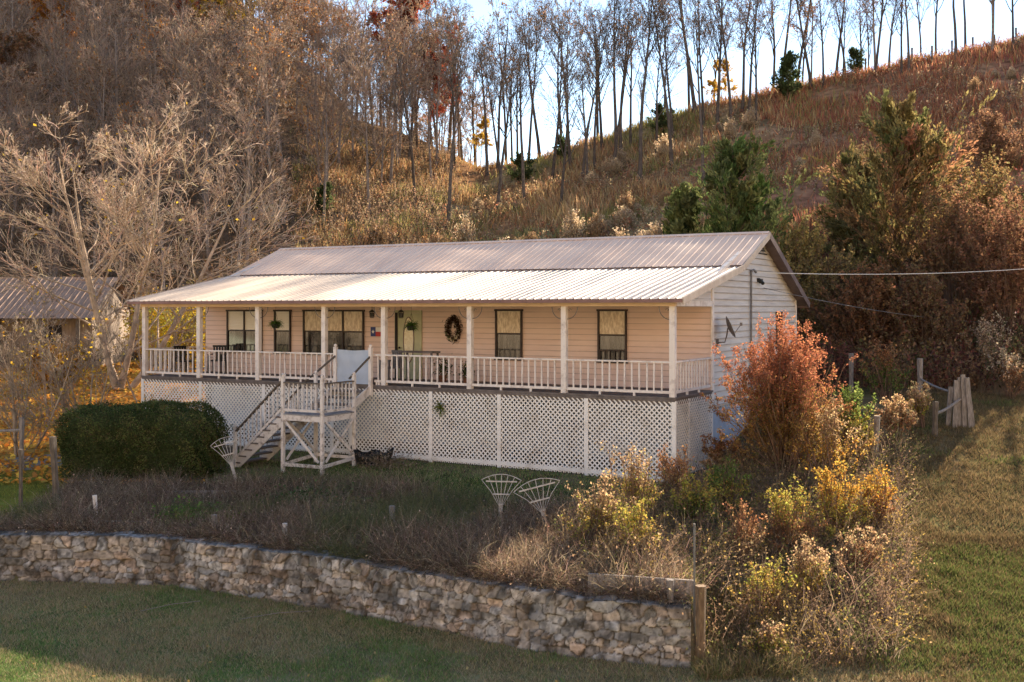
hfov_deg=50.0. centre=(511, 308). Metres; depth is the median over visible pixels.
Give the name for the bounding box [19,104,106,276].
bare tree
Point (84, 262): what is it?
bare tree
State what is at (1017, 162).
dry shrub
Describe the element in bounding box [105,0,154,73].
bare tree
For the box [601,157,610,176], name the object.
dry shrub
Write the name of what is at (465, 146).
bare tree
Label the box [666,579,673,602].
stake
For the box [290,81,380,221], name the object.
bare tree
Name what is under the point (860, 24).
bare tree
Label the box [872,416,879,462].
fence post
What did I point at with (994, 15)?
bare tree
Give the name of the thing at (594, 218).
dry shrub
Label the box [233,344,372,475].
porch stairs
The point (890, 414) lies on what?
bush
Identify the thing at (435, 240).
dry shrub
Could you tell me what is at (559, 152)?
cedar
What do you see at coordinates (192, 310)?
autumn shrub
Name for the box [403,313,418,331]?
hanging basket
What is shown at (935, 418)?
fence post
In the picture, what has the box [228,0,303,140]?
bare tree
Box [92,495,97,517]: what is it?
stake
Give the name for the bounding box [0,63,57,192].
bare tree
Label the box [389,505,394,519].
stake
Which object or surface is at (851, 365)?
fence post
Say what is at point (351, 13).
bare tree
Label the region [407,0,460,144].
bare tree
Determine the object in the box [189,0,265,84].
autumn tree
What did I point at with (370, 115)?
bare tree
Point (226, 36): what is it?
bare tree
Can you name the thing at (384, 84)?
bare tree
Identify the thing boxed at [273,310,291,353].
window
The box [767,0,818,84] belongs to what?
bare tree
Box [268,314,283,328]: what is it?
hanging basket
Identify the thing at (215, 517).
stake
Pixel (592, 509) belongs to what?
bush
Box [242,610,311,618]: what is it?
stick
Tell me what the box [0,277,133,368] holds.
barn
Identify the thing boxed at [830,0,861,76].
bare tree
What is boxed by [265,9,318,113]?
bare tree
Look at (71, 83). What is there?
bare tree
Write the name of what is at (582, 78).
bare tree
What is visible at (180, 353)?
porch chair
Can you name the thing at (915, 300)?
brushy tree
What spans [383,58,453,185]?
bare tree
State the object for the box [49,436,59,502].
fence post
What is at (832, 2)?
bare tree
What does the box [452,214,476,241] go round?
dry shrub
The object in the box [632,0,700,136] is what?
bare tree
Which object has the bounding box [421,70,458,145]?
bare tree
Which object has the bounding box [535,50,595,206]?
bare tree
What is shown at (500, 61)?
bare tree
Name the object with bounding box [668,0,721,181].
bare tree
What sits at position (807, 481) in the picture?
bramble thicket
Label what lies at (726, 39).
bare tree
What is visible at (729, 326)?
satellite dish
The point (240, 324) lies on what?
window
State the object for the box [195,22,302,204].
bare tree
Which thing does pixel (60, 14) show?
bare tree
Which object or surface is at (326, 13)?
bare tree
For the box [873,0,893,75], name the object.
bare tree
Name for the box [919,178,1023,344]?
brushy tree
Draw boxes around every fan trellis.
[212,436,239,477]
[481,474,521,519]
[513,478,559,528]
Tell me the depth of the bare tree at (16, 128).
82.22 m
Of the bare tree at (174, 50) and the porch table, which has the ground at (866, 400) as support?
the bare tree at (174, 50)
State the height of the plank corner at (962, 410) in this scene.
1.611 m
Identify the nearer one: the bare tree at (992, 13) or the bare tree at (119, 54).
the bare tree at (992, 13)
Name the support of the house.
on the ground at (866, 400)
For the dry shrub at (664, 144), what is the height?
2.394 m
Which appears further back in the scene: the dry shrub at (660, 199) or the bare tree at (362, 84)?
the bare tree at (362, 84)
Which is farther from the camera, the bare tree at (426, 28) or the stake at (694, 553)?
the bare tree at (426, 28)
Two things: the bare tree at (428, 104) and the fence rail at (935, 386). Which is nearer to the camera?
the fence rail at (935, 386)
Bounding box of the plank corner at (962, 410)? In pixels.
[945,375,974,427]
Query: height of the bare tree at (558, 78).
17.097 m
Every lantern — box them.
[369,310,374,317]
[398,310,403,317]
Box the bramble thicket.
[527,402,960,681]
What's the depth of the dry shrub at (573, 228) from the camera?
71.56 m
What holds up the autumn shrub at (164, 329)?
on the ground at (866, 400)
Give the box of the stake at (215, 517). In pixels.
[211,514,216,525]
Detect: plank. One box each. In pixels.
[588,573,692,600]
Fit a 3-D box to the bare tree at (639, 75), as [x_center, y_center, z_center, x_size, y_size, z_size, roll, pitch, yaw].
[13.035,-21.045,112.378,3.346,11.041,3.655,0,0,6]
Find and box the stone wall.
[0,529,690,667]
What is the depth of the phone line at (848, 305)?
37.52 m
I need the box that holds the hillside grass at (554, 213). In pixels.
[288,31,1023,388]
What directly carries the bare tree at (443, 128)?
on the ground at (866, 400)
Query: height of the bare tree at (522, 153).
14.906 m
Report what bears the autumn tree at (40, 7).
on the ground at (866, 400)
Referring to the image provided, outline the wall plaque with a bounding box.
[371,327,380,335]
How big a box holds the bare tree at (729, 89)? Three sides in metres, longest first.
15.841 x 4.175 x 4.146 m
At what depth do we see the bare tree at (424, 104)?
125.85 m
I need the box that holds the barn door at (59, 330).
[33,325,61,367]
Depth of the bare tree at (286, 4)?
90.45 m
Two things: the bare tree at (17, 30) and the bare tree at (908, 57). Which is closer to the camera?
the bare tree at (908, 57)
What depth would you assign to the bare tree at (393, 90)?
125.29 m
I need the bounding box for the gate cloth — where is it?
[337,349,367,383]
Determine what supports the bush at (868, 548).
on the ground at (866, 400)
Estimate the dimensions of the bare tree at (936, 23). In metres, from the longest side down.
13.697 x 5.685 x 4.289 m
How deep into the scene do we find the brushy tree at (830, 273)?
44.62 m
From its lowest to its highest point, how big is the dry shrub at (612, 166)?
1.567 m
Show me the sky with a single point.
(978, 12)
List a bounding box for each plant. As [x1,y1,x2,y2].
[132,492,233,523]
[170,498,270,530]
[336,443,431,469]
[433,358,453,382]
[458,361,474,382]
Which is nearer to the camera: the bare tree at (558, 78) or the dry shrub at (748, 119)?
the dry shrub at (748, 119)
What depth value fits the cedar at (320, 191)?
83.99 m
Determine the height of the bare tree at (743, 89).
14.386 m
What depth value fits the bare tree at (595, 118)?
96.35 m
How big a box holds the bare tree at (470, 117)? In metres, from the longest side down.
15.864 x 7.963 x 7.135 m
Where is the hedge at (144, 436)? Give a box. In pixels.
[48,394,232,482]
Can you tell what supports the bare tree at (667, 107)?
on the ground at (866, 400)
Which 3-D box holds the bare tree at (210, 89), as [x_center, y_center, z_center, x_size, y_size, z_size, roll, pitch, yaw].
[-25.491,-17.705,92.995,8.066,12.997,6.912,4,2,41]
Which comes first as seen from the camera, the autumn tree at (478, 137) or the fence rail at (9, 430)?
the fence rail at (9, 430)
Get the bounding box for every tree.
[0,0,28,71]
[0,0,38,66]
[0,0,50,116]
[0,5,40,89]
[0,29,48,149]
[0,35,18,113]
[0,38,60,152]
[0,60,39,246]
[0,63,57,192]
[0,81,320,388]
[0,89,69,260]
[0,108,44,224]
[0,119,14,180]
[0,191,89,276]
[0,275,83,416]
[0,315,92,458]
[5,0,23,76]
[13,36,130,197]
[14,0,64,65]
[17,99,84,252]
[18,0,100,89]
[19,0,82,49]
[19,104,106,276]
[22,310,141,443]
[24,4,113,169]
[30,0,83,114]
[32,43,129,215]
[41,0,97,91]
[42,41,159,230]
[42,115,135,276]
[63,0,125,109]
[67,0,123,73]
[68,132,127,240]
[76,4,135,125]
[77,0,160,153]
[79,97,169,241]
[85,0,172,138]
[86,149,169,281]
[89,40,159,135]
[90,279,205,402]
[91,0,106,50]
[101,45,172,172]
[104,98,209,251]
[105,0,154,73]
[109,75,200,265]
[112,0,176,105]
[112,98,220,290]
[116,0,195,67]
[121,14,177,145]
[135,1,147,45]
[137,40,243,241]
[139,77,253,267]
[141,0,218,83]
[141,0,231,197]
[148,0,188,68]
[155,1,207,113]
[159,23,253,193]
[160,11,236,155]
[169,0,230,72]
[172,0,215,62]
[173,28,261,152]
[186,3,235,98]
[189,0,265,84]
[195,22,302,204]
[195,88,296,271]
[198,71,295,266]
[206,0,266,116]
[206,0,315,180]
[213,0,252,77]
[227,26,308,202]
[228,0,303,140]
[228,9,291,165]
[243,0,280,97]
[244,0,306,128]
[253,0,350,97]
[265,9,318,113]
[268,0,301,90]
[284,48,340,184]
[285,17,345,148]
[289,0,373,139]
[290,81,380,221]
[293,0,351,86]
[293,0,351,104]
[297,39,379,181]
[306,0,380,168]
[307,23,412,214]
[309,0,370,112]
[312,26,355,130]
[312,37,374,160]
[325,0,363,77]
[326,1,369,94]
[332,0,391,125]
[336,46,384,121]
[339,1,396,147]
[348,7,381,112]
[349,67,392,128]
[352,69,428,189]
[358,107,385,124]
[359,0,442,183]
[360,0,434,166]
[362,0,441,155]
[364,5,423,202]
[365,0,461,144]
[368,41,411,112]
[371,64,410,119]
[372,17,387,125]
[373,9,425,133]
[374,48,397,127]
[382,91,423,134]
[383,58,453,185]
[390,6,450,160]
[391,1,469,166]
[396,67,427,122]
[397,0,461,133]
[405,105,440,141]
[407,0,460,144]
[407,12,430,147]
[414,40,472,153]
[416,29,469,139]
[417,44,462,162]
[418,84,469,150]
[418,106,467,152]
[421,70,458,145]
[423,9,477,225]
[425,11,489,155]
[429,31,477,171]
[431,0,473,153]
[433,0,482,159]
[444,136,472,158]
[446,82,494,164]
[446,90,497,161]
[456,39,498,164]
[462,19,503,175]
[465,0,515,162]
[465,41,551,207]
[467,116,494,164]
[474,42,509,188]
[475,1,533,168]
[486,46,524,162]
[490,22,542,201]
[498,35,543,157]
[500,0,564,159]
[507,0,546,156]
[510,0,600,134]
[522,0,593,166]
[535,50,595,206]
[544,21,599,179]
[548,0,631,166]
[548,51,615,175]
[568,1,617,138]
[574,10,627,146]
[577,16,622,179]
[584,0,637,152]
[597,0,651,151]
[602,0,659,146]
[605,0,645,160]
[613,0,682,184]
[627,51,653,114]
[632,0,684,169]
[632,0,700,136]
[637,32,687,153]
[656,16,687,108]
[662,0,701,107]
[664,0,696,115]
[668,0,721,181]
[674,0,730,125]
[681,0,754,122]
[700,7,747,99]
[703,58,738,98]
[711,0,732,116]
[724,0,772,127]
[725,0,795,113]
[727,0,774,110]
[746,0,802,84]
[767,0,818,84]
[776,208,861,342]
[780,0,835,83]
[782,0,799,75]
[790,0,845,86]
[793,0,812,89]
[793,238,885,350]
[796,0,810,79]
[801,255,948,369]
[828,0,854,71]
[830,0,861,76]
[834,1,844,77]
[837,0,888,70]
[838,136,913,204]
[850,258,975,374]
[854,0,875,68]
[854,0,883,66]
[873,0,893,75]
[875,0,918,64]
[881,0,916,74]
[883,169,1023,328]
[903,0,910,70]
[907,0,934,53]
[915,144,1023,275]
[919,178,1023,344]
[934,0,943,54]
[952,0,957,59]
[953,107,1023,178]
[963,0,966,47]
[989,0,994,51]
[990,0,994,38]
[1005,0,1017,52]
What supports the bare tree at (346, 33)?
on the ground at (866, 400)
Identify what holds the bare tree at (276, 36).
on the ground at (866, 400)
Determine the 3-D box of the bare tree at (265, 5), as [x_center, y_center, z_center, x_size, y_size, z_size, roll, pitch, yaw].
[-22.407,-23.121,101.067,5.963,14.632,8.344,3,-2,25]
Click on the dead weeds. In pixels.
(414, 535)
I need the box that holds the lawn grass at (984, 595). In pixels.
[0,391,1023,681]
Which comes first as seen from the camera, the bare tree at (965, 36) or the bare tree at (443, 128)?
the bare tree at (965, 36)
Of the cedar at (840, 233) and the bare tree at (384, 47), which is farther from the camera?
the bare tree at (384, 47)
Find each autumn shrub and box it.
[18,337,91,386]
[119,307,205,368]
[122,285,188,365]
[179,276,218,362]
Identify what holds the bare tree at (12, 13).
on the ground at (866, 400)
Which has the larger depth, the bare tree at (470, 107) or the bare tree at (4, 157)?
the bare tree at (470, 107)
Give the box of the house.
[126,231,809,481]
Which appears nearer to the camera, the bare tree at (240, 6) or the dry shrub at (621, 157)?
the dry shrub at (621, 157)
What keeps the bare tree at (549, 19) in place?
on the ground at (866, 400)
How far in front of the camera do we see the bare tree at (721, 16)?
95.22 m
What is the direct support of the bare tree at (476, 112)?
on the ground at (866, 400)
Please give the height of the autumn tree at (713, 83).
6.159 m
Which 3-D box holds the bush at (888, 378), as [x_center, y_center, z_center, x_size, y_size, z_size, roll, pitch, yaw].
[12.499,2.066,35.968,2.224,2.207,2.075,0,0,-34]
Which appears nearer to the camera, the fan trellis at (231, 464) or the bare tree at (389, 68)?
the fan trellis at (231, 464)
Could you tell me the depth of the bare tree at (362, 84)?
85.41 m
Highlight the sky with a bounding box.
[243,0,1023,166]
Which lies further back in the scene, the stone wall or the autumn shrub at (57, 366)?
the autumn shrub at (57, 366)
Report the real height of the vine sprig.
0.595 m
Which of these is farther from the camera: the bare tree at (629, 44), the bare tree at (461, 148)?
the bare tree at (461, 148)
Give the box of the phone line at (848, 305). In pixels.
[765,288,988,322]
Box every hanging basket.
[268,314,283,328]
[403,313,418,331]
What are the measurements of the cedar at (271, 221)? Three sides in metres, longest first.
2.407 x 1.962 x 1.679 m
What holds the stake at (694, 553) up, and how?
on the ground at (866, 400)
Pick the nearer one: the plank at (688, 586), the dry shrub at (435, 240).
the plank at (688, 586)
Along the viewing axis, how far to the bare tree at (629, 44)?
91.86 m
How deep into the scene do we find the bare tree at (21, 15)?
105.06 m
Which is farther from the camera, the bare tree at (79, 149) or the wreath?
the bare tree at (79, 149)
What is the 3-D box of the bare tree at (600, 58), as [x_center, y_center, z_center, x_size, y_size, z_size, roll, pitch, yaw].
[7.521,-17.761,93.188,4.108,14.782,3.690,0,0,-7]
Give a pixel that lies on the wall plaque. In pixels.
(375, 331)
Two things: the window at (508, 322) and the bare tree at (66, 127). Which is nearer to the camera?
the window at (508, 322)
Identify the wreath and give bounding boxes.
[442,314,462,343]
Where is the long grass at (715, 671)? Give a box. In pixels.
[670,558,812,680]
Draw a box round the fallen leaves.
[0,360,982,681]
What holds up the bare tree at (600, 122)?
on the ground at (866, 400)
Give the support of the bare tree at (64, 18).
on the ground at (866, 400)
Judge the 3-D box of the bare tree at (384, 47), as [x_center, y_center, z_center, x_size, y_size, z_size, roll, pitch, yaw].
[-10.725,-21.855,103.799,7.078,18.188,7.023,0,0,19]
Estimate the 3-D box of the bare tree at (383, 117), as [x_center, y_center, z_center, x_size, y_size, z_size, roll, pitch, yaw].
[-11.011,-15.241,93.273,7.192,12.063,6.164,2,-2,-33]
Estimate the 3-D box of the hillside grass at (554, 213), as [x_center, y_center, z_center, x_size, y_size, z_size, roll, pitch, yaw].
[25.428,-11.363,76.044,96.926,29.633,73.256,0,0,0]
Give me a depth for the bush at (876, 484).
23.66 m
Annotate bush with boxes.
[557,468,638,544]
[595,440,663,517]
[613,497,673,561]
[640,442,712,502]
[670,463,725,531]
[699,309,880,479]
[699,433,747,471]
[703,454,768,515]
[720,498,769,565]
[725,553,796,627]
[742,617,790,656]
[744,474,831,556]
[784,394,878,482]
[786,534,848,610]
[794,460,881,540]
[806,381,880,450]
[829,464,902,533]
[832,522,899,584]
[858,338,924,402]
[869,391,918,442]
[896,380,933,428]
[957,311,1023,381]
[984,341,1023,398]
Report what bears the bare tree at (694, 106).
on the ground at (866, 400)
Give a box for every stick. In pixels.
[141,601,198,610]
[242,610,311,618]
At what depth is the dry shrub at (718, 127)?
93.59 m
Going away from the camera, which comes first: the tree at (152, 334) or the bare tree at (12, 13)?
the tree at (152, 334)
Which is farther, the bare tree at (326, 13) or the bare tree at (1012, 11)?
the bare tree at (326, 13)
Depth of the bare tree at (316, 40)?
99.22 m
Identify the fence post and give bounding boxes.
[19,417,23,470]
[19,449,22,507]
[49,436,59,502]
[695,584,706,665]
[849,353,853,396]
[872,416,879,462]
[917,358,922,394]
[931,45,932,60]
[932,401,938,436]
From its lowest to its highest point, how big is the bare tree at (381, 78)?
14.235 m
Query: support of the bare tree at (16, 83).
on the ground at (866, 400)
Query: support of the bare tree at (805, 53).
on the ground at (866, 400)
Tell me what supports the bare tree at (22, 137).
on the ground at (866, 400)
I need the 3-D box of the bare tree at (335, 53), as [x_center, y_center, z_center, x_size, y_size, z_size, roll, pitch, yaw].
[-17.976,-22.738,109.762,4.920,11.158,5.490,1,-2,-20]
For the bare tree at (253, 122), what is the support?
on the ground at (866, 400)
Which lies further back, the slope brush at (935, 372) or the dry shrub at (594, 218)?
the dry shrub at (594, 218)
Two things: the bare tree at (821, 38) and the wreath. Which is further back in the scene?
the bare tree at (821, 38)
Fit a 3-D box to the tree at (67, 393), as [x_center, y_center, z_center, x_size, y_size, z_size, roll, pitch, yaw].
[-12.919,2.474,33.200,3.386,4.880,3.778,0,0,0]
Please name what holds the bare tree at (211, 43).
on the ground at (866, 400)
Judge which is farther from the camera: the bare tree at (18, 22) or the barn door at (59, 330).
the bare tree at (18, 22)
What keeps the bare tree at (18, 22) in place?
on the ground at (866, 400)
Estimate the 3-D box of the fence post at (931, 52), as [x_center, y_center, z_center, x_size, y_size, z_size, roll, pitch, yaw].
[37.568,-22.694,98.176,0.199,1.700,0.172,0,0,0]
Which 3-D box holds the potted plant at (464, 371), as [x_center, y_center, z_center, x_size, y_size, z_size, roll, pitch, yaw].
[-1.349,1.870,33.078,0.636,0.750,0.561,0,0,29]
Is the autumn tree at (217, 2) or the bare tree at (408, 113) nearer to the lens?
the autumn tree at (217, 2)
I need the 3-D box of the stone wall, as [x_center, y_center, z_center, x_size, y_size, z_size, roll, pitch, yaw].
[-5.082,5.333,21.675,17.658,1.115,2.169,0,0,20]
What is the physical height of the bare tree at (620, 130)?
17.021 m
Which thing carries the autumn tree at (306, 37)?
on the ground at (866, 400)
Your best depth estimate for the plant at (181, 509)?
25.01 m
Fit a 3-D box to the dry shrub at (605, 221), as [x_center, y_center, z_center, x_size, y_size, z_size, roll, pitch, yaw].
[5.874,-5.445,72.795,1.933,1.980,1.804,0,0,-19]
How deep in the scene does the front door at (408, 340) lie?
35.19 m
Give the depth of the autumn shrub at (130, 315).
55.52 m
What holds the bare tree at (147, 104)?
on the ground at (866, 400)
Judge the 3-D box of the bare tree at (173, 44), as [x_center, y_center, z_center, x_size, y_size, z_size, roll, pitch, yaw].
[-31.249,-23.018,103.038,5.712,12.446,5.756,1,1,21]
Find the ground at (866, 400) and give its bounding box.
[0,0,1023,681]
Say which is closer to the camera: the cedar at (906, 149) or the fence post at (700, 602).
the fence post at (700, 602)
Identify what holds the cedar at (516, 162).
on the ground at (866, 400)
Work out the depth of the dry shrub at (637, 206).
76.81 m
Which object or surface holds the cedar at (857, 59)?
on the ground at (866, 400)
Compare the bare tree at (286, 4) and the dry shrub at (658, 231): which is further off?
the bare tree at (286, 4)
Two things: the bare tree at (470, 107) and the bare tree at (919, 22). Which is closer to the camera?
the bare tree at (919, 22)
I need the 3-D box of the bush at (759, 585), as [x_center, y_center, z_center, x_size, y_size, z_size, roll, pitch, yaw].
[4.355,4.929,19.124,0.948,1.445,0.980,0,0,-39]
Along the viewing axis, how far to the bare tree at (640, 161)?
84.84 m
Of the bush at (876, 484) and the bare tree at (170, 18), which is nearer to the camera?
the bush at (876, 484)
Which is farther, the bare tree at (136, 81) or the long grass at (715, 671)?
the bare tree at (136, 81)
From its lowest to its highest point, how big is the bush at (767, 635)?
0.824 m
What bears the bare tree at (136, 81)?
on the ground at (866, 400)
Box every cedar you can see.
[262,205,283,230]
[312,181,335,213]
[503,151,535,183]
[551,134,573,159]
[645,103,677,132]
[660,181,722,234]
[683,128,819,254]
[769,50,802,99]
[802,87,997,302]
[811,132,918,263]
[845,46,867,70]
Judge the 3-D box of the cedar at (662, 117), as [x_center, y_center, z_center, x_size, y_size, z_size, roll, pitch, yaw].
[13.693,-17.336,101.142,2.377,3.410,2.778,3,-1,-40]
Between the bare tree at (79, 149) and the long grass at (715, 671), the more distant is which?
the bare tree at (79, 149)
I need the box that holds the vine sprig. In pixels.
[429,398,444,416]
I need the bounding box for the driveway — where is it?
[1,454,66,469]
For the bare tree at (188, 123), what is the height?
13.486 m
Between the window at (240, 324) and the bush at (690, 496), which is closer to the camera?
the bush at (690, 496)
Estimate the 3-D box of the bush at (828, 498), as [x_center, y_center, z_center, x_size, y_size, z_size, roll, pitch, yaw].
[7.006,4.077,23.187,1.575,1.869,1.732,0,0,-9]
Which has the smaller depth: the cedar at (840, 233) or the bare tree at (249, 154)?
the cedar at (840, 233)
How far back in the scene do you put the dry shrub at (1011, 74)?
87.03 m
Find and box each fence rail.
[0,429,18,431]
[920,378,947,391]
[938,398,960,413]
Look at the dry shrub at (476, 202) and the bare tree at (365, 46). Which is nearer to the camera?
the dry shrub at (476, 202)
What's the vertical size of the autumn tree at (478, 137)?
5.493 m
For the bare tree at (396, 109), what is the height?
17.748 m
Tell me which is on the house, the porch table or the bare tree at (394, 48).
the porch table
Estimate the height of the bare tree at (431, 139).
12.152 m
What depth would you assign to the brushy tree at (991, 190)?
49.72 m
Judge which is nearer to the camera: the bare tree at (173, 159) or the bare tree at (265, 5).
the bare tree at (173, 159)
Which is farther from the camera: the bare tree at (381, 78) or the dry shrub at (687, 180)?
the bare tree at (381, 78)
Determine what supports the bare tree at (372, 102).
on the ground at (866, 400)
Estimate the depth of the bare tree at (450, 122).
117.10 m
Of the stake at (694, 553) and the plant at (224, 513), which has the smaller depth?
the stake at (694, 553)
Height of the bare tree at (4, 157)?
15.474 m
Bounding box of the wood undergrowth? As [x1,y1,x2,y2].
[0,43,469,360]
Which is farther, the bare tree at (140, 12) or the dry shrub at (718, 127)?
the bare tree at (140, 12)
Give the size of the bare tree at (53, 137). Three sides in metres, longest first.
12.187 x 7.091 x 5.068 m
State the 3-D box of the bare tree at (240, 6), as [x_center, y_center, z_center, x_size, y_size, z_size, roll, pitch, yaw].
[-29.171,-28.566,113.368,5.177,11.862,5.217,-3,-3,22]
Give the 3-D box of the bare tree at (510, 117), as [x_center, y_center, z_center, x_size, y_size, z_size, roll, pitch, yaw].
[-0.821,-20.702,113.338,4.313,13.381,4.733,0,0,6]
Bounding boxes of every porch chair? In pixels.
[173,345,194,372]
[207,345,226,373]
[379,350,401,379]
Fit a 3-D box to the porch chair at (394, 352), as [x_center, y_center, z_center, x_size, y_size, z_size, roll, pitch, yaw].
[-3.733,1.760,33.771,0.525,0.970,0.520,0,0,-44]
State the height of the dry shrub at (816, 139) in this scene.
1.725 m
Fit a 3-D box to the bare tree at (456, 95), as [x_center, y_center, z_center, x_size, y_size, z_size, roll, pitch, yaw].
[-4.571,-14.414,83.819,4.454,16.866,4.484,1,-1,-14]
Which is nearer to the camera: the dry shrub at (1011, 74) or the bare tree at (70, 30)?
the dry shrub at (1011, 74)
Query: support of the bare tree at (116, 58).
on the ground at (866, 400)
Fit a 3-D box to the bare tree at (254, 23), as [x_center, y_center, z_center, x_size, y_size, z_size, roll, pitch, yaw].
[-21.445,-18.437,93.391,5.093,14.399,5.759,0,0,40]
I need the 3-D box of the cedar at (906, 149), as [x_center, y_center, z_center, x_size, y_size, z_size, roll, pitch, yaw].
[17.530,-4.796,49.358,7.970,10.528,8.586,0,0,0]
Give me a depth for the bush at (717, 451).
28.64 m
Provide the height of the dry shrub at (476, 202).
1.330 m
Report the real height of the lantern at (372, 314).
0.454 m
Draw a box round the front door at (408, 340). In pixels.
[398,313,418,378]
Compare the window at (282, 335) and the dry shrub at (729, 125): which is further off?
the dry shrub at (729, 125)
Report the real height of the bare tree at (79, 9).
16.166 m
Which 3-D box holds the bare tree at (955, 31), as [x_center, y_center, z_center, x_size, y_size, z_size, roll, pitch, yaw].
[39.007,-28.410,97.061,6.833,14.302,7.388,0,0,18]
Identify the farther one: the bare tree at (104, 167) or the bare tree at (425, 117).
the bare tree at (425, 117)
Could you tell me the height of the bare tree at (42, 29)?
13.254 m
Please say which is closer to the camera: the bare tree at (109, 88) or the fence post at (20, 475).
the fence post at (20, 475)
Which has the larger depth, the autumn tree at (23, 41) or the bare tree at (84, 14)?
the bare tree at (84, 14)
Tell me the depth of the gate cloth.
32.66 m
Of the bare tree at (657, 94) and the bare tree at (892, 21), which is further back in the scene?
the bare tree at (892, 21)
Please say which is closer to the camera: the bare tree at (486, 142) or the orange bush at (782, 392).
the orange bush at (782, 392)
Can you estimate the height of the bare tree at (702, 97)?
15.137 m
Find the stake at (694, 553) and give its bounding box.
[693,524,695,635]
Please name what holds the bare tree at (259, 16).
on the ground at (866, 400)
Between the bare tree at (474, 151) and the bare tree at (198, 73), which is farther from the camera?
the bare tree at (474, 151)
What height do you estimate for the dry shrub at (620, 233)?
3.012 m
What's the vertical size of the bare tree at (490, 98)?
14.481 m
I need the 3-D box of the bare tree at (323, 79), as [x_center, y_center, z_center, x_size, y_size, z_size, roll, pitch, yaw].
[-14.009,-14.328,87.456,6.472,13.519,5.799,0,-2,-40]
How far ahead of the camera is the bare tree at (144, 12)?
107.86 m
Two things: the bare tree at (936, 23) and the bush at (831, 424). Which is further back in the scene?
the bare tree at (936, 23)
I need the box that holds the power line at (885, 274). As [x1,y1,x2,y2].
[757,269,1019,274]
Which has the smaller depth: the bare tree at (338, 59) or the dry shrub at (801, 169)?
the dry shrub at (801, 169)
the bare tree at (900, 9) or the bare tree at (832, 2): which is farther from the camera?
the bare tree at (832, 2)
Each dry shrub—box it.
[364,220,389,244]
[428,232,445,242]
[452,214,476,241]
[470,198,484,211]
[505,234,520,239]
[521,231,541,239]
[560,208,588,237]
[582,170,598,190]
[586,214,617,236]
[587,209,607,234]
[587,219,609,236]
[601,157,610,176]
[607,205,636,230]
[608,159,624,174]
[610,147,628,163]
[611,224,629,235]
[611,226,625,236]
[615,189,637,215]
[634,202,643,212]
[641,221,664,235]
[647,222,665,234]
[652,133,675,160]
[657,190,670,205]
[678,177,692,186]
[714,121,722,133]
[720,117,738,139]
[741,106,760,129]
[792,156,805,168]
[796,164,811,179]
[808,128,823,148]
[967,76,980,96]
[991,69,1000,77]
[1005,67,1017,79]
[1005,149,1019,167]
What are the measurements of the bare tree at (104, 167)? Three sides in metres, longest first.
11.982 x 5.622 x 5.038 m
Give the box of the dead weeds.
[0,455,711,621]
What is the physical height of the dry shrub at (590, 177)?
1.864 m
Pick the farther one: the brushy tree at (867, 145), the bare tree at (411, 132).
the bare tree at (411, 132)
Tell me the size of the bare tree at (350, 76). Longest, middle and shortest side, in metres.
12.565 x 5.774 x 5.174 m
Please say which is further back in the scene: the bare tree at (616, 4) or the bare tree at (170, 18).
the bare tree at (170, 18)
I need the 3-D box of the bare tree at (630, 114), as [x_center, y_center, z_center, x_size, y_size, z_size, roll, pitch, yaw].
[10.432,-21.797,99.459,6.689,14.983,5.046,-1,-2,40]
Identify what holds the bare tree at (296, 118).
on the ground at (866, 400)
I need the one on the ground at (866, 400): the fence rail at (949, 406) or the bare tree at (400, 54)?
the bare tree at (400, 54)
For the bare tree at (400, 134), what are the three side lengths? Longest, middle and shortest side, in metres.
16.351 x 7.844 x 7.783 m
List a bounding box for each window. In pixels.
[226,310,262,352]
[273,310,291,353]
[302,310,364,354]
[494,309,522,360]
[596,309,627,362]
[776,312,782,348]
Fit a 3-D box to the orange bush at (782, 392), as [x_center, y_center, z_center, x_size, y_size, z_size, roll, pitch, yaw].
[6.924,2.176,27.550,4.223,4.351,4.004,0,0,0]
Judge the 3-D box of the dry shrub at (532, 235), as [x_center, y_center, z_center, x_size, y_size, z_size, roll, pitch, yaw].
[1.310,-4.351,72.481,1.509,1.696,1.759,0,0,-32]
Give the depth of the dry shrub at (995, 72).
88.39 m
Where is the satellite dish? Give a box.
[716,316,742,345]
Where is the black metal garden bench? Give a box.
[350,445,393,464]
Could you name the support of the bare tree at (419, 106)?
on the ground at (866, 400)
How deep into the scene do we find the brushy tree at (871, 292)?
42.53 m
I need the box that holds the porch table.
[398,351,440,384]
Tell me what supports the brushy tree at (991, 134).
on the ground at (866, 400)
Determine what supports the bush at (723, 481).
on the ground at (866, 400)
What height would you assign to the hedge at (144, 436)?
2.606 m
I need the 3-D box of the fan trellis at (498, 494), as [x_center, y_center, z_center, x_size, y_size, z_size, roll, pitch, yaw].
[-0.241,4.202,23.537,0.874,1.319,0.028,2,-5,-7]
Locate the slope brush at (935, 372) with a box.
[788,168,1023,394]
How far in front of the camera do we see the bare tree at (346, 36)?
124.17 m
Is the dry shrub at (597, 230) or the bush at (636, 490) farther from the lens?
the dry shrub at (597, 230)
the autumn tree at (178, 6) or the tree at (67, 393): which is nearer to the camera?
the tree at (67, 393)
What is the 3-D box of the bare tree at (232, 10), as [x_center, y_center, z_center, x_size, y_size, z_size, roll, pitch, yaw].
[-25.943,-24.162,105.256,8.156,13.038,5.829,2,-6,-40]
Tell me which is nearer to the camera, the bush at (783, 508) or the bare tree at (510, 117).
the bush at (783, 508)
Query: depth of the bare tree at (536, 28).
107.56 m
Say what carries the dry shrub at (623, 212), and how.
on the ground at (866, 400)
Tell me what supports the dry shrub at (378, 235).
on the ground at (866, 400)

